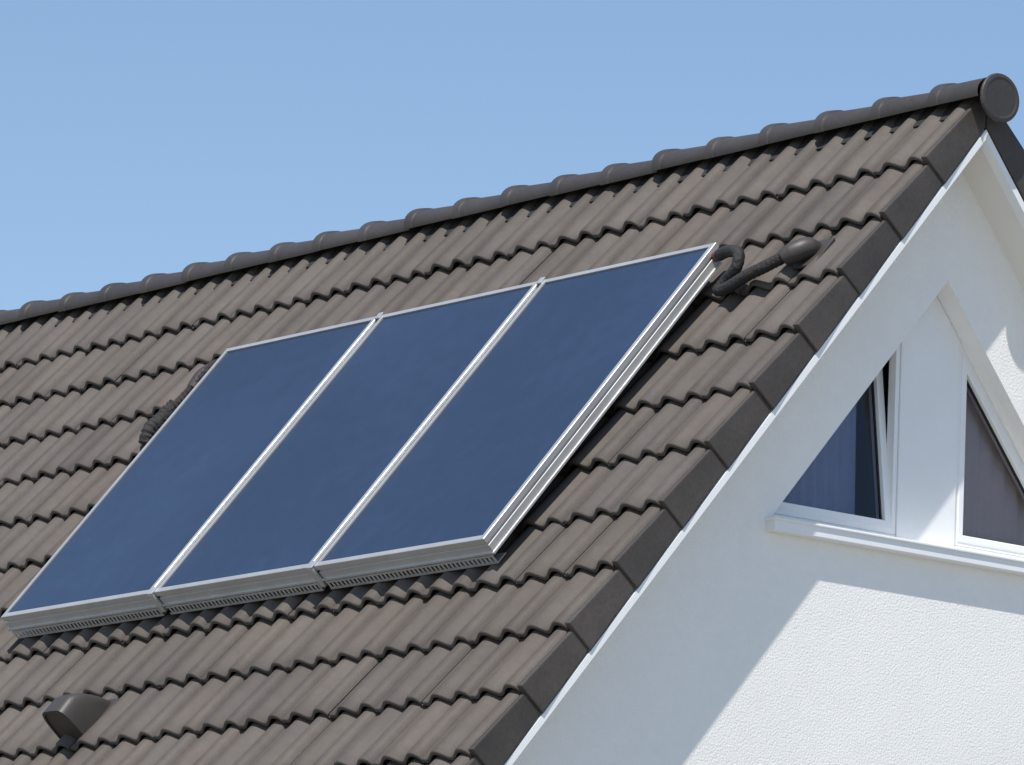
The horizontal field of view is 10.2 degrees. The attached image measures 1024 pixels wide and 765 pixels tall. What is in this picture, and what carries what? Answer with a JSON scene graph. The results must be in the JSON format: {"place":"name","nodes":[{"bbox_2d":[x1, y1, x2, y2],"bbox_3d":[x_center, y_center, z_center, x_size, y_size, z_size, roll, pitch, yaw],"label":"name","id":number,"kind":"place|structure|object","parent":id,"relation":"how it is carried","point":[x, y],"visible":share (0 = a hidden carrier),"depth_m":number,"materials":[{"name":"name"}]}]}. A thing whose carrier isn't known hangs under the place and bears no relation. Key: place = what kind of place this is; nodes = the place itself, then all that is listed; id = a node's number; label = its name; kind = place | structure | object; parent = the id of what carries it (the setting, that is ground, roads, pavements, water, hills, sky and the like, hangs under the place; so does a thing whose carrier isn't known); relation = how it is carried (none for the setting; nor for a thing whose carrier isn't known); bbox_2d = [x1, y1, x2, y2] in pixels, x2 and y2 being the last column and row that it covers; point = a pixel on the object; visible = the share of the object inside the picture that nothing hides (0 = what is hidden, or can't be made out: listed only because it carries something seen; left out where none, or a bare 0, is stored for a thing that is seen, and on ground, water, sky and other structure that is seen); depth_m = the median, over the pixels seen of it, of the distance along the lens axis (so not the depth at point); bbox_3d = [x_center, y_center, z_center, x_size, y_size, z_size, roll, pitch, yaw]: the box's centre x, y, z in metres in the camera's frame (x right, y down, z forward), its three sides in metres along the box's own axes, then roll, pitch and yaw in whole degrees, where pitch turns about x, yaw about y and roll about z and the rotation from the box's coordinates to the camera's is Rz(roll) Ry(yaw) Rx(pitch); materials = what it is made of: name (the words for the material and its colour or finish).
{"place":"outdoors","nodes":[
{"label":"outdoors","id":0,"kind":"place"},
{"bbox_2d":[0,0,1023,309],"label":"sky","id":1,"kind":"structure","parent":0,"point":[139,139],"materials":[{"name":"blue"}]},
{"label":"ground","id":2,"kind":"structure","parent":0,"visible":0},
{"bbox_2d":[512,172,1023,764],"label":"gable wall","id":3,"kind":"structure","parent":2,"relation":"on","point":[740,636],"depth_m":22.63,"materials":[{"name":"white paint"}]},
{"bbox_2d":[783,404,855,514],"bbox_3d":[1.117,0.270,22.950,0.689,0.900,0.040,11,-14,-37],"label":"curtain","id":4,"kind":"object","parent":3,"relation":"hanging from","point":[826,480],"visible":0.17,"depth_m":23.08,"materials":[{"name":"blue fabric"}]},
{"bbox_2d":[771,514,894,536],"bbox_3d":[1.233,0.583,22.816,0.754,0.044,0.046,11,-14,-37],"label":"bottom rail","id":5,"kind":"object","parent":3,"relation":"attached to","point":[829,524],"visible":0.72,"depth_m":22.83,"materials":[{"name":"white paint"}]},
{"bbox_2d":[777,369,891,529],"bbox_3d":[1.239,0.163,22.959,0.662,0.811,0.056,11,-21,-37],"label":"window sash","id":6,"kind":"object","parent":3,"relation":"attached to","point":[885,522],"depth_m":23.07,"materials":[{"name":"white paint"}]},
{"bbox_2d":[802,380,881,519],"bbox_3d":[1.255,0.191,22.959,0.564,0.691,0.010,11,-21,-37],"label":"glazing gasket","id":7,"kind":"object","parent":3,"relation":"attached to","point":[876,450],"visible":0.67,"depth_m":23.11,"materials":[{"name":"black plastic"}]},
{"bbox_2d":[765,516,1023,575],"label":"window sill","id":8,"kind":"structure","parent":3,"relation":"attached to","point":[876,542],"depth_m":22.80,"materials":[{"name":"white paint"}]},
{"bbox_2d":[774,296,1023,557],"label":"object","id":9,"kind":"structure","parent":3,"relation":"in","point":[924,405],"depth_m":23.19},
{"bbox_2d":[774,344,900,534],"bbox_3d":[1.267,0.133,22.914,0.716,0.876,0.045,11,-14,-37],"label":"window frame","id":10,"kind":"structure","parent":9,"relation":"in","point":[894,361],"depth_m":23.09,"materials":[{"name":"white paint"}]},
{"bbox_2d":[954,343,1023,557],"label":"window frame","id":11,"kind":"structure","parent":9,"relation":"in","point":[966,545],"depth_m":23.36,"materials":[{"name":"white paint"}]},
{"bbox_2d":[954,546,1023,559],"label":"bottom rail","id":12,"kind":"object","parent":3,"relation":"attached to","point":[976,550],"visible":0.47,"depth_m":23.34,"materials":[{"name":"white paint"}]},
{"bbox_2d":[957,353,1023,552],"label":"window sash","id":13,"kind":"object","parent":3,"relation":"attached to","point":[967,373],"depth_m":23.39,"materials":[{"name":"white paint"}]},
{"bbox_2d":[963,392,1023,545],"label":"curtain taupe","id":14,"kind":"object","parent":3,"relation":"attached to","point":[993,507],"visible":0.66,"depth_m":23.51,"materials":[{"name":"grey fabric"}]},
{"bbox_2d":[964,380,1023,545],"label":"glazing gasket","id":15,"kind":"object","parent":3,"relation":"attached to","point":[995,437],"visible":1,"depth_m":23.46,"materials":[{"name":"black plastic"}]},
{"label":"side walls","id":16,"kind":"object","parent":2,"relation":"on","visible":0},
{"bbox_2d":[51,147,1023,762],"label":"roof deck","id":17,"kind":"structure","parent":16,"relation":"attached to","point":[993,201],"depth_m":23.41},
{"bbox_2d":[138,358,218,444],"bbox_3d":[-1.414,0.081,25.941,0.533,0.434,0.184,0,-11,13],"label":"insulated solar pipe","id":18,"kind":"object","parent":17,"relation":"on","point":[150,428],"visible":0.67,"depth_m":25.93,"materials":[{"name":"black plastic"}]},
{"bbox_2d":[1,312,383,638],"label":"solar collector panel","id":19,"kind":"object","parent":17,"relation":"attached to","point":[141,527],"visible":0.99,"depth_m":24.88,"materials":[{"name":"glass"}]},
{"bbox_2d":[154,277,545,614],"bbox_3d":[-0.649,0.267,24.065,1.250,1.466,1.142,11,-14,-37],"label":"solar collector panel","id":20,"kind":"object","parent":17,"relation":"attached to","point":[296,502],"visible":1,"depth_m":23.99,"materials":[{"name":"glass"}]},
{"bbox_2d":[0,96,978,764],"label":"roof tiles","id":21,"kind":"object","parent":17,"relation":"on","point":[84,396],"visible":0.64,"depth_m":23.39,"materials":[{"name":"brown tile"}]},
{"bbox_2d":[42,693,118,740],"bbox_3d":[-1.800,1.397,23.709,0.284,0.211,0.210,11,-14,-37],"label":"roof vent","id":22,"kind":"object","parent":21,"relation":"on","point":[76,716],"visible":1,"depth_m":23.65,"materials":[{"name":"plastic"}]},
{"bbox_2d":[0,89,979,336],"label":"ridge roll","id":23,"kind":"object","parent":17,"relation":"on","point":[878,124],"visible":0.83,"depth_m":25.32,"materials":[{"name":"black plastic"}]},
{"bbox_2d":[0,77,985,324],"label":"ridge caps","id":24,"kind":"object","parent":17,"relation":"attached to","point":[821,122],"visible":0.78,"depth_m":25.42,"materials":[{"name":"ceramic"}]},
{"bbox_2d":[980,73,1018,122],"bbox_3d":[1.970,-1.150,23.115,0.209,0.204,0.027,11,-14,-37],"label":"ridge end disc","id":25,"kind":"object","parent":24,"relation":"attached to","point":[999,97],"visible":1,"depth_m":23.10,"materials":[{"name":"ceramic"}]},
{"bbox_2d":[314,243,723,589],"bbox_3d":[0.055,0.138,23.191,1.236,1.452,1.135,11,-14,-37],"label":"solar collector panel","id":26,"kind":"object","parent":17,"relation":"attached to","point":[483,460],"visible":1,"depth_m":23.06,"materials":[{"name":"glass"}]},
{"bbox_2d":[466,97,985,764],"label":"verge tiles","id":27,"kind":"object","parent":17,"relation":"attached to","point":[588,621],"visible":1,"depth_m":22.07,"materials":[{"name":"brown tile"}]},
{"bbox_2d":[503,129,1023,764],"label":"barge boards","id":28,"kind":"object","parent":17,"relation":"attached to","point":[983,141],"visible":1,"depth_m":22.30,"materials":[{"name":"white paint"}]},
{"bbox_2d":[711,237,834,296],"bbox_3d":[0.982,-0.457,22.992,0.697,0.220,0.178,-6,-14,38],"label":"insulated solar pipe","id":29,"kind":"object","parent":17,"relation":"attached to","point":[800,253],"visible":1,"depth_m":22.88,"materials":[{"name":"black metal"}]},
{"bbox_2d":[984,114,1023,200],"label":"roof verge tile","id":30,"kind":"object","parent":17,"relation":"attached to","point":[1008,146],"visible":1,"depth_m":23.21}
]}

